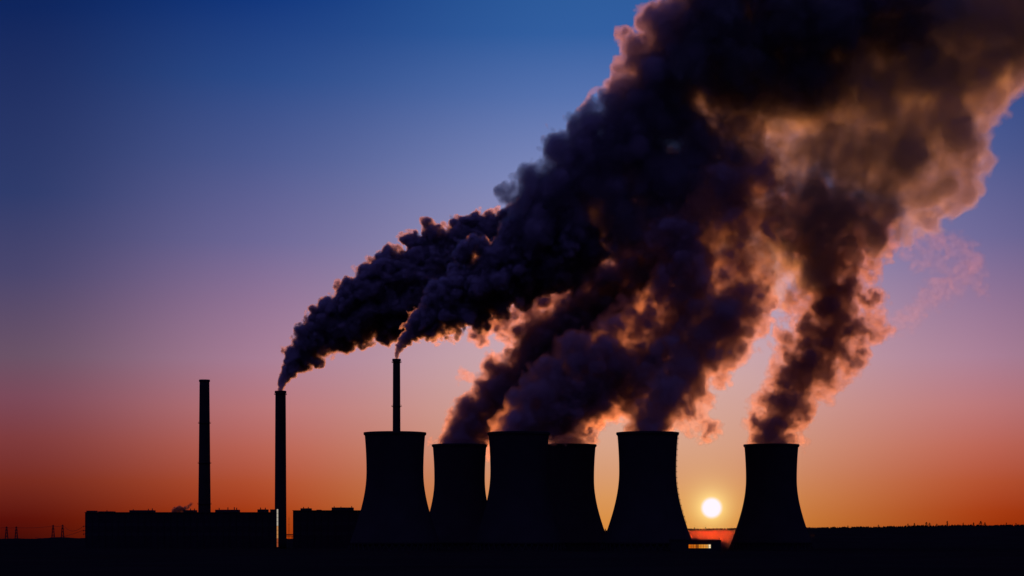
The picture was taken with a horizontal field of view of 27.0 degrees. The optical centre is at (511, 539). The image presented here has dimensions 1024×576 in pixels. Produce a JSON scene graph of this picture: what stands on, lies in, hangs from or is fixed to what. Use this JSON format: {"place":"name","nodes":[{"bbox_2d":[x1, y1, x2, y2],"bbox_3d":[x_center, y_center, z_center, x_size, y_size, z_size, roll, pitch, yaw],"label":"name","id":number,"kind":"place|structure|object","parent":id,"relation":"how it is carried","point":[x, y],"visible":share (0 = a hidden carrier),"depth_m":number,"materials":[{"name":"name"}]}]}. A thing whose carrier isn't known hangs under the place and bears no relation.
{"place":"outdoors","nodes":[
{"label":"outdoors","id":0,"kind":"place"},
{"bbox_2d":[392,359,401,430],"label":"chimney","id":1,"kind":"object","parent":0,"point":[396,406],"visible":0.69,"depth_m":2196.44,"materials":[{"name":"concrete"}]},
{"bbox_2d":[0,546,1023,575],"bbox_3d":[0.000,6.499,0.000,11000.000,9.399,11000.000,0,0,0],"label":"ground","id":2,"kind":"structure","parent":0,"point":[818,561],"depth_m":1015.30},
{"bbox_2d":[83,507,274,547],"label":"boiler house","id":3,"kind":"structure","parent":2,"relation":"on","point":[194,528],"depth_m":2600.00,"materials":[{"name":"concrete"}]},
{"bbox_2d":[197,379,210,511],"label":"chimney","id":4,"kind":"object","parent":2,"relation":"on","point":[204,492],"visible":0.91,"depth_m":2693.98,"materials":[{"name":"concrete"}]},
{"bbox_2d":[276,508,278,548],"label":"stair tower","id":5,"kind":"structure","parent":2,"relation":"on","point":[277,528],"depth_m":2450.00,"materials":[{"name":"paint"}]},
{"bbox_2d":[274,391,286,548],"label":"chimney","id":6,"kind":"object","parent":2,"relation":"on","point":[280,450],"visible":0.99,"depth_m":2464.47,"materials":[{"name":"concrete"}]},
{"bbox_2d":[292,506,360,547],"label":"boiler house","id":7,"kind":"structure","parent":2,"relation":"on","point":[334,527],"depth_m":2600.00,"materials":[{"name":"concrete"}]},
{"bbox_2d":[345,431,444,550],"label":"cooling tower","id":8,"kind":"structure","parent":2,"relation":"on","point":[394,515],"depth_m":1959.04,"materials":[{"name":"concrete"}]},
{"bbox_2d":[430,443,486,549],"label":"cooling tower","id":9,"kind":"structure","parent":2,"relation":"on","point":[458,504],"depth_m":2210.87,"materials":[{"name":"concrete"}]},
{"bbox_2d":[469,431,568,550],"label":"cooling tower","id":10,"kind":"structure","parent":2,"relation":"on","point":[518,515],"depth_m":1959.01,"materials":[{"name":"concrete"}]},
{"bbox_2d":[547,443,605,549],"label":"cooling tower","id":11,"kind":"structure","parent":2,"relation":"on","point":[570,472],"depth_m":2210.73,"materials":[{"name":"concrete"}]},
{"bbox_2d":[598,431,691,550],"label":"cooling tower","id":12,"kind":"structure","parent":2,"relation":"on","point":[647,514],"depth_m":1959.14,"materials":[{"name":"concrete"}]},
{"bbox_2d":[669,538,720,550],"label":"pump house","id":13,"kind":"structure","parent":2,"relation":"on","point":[691,545],"depth_m":1925.00,"materials":[{"name":"concrete"}]},
{"bbox_2d":[727,443,815,549],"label":"cooling tower","id":14,"kind":"structure","parent":2,"relation":"on","point":[771,517],"depth_m":2211.04,"materials":[{"name":"concrete"}]},
{"bbox_2d":[0,0,1023,538],"label":"sky","id":15,"kind":"structure","parent":0,"point":[725,226],"materials":[{"name":"blue"}]},
{"bbox_2d":[605,526,1023,545],"bbox_3d":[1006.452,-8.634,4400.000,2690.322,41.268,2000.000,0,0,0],"label":"hill","id":16,"kind":"structure","parent":0,"point":[957,536],"depth_m":3870.67,"materials":[{"name":"black"}]},
{"bbox_2d":[606,524,1023,530],"bbox_3d":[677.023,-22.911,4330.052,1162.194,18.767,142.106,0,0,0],"label":"woods","id":17,"kind":"object","parent":16,"relation":"on","point":[875,526],"visible":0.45,"depth_m":4294.21,"materials":[{"name":"black plant"}]}
]}

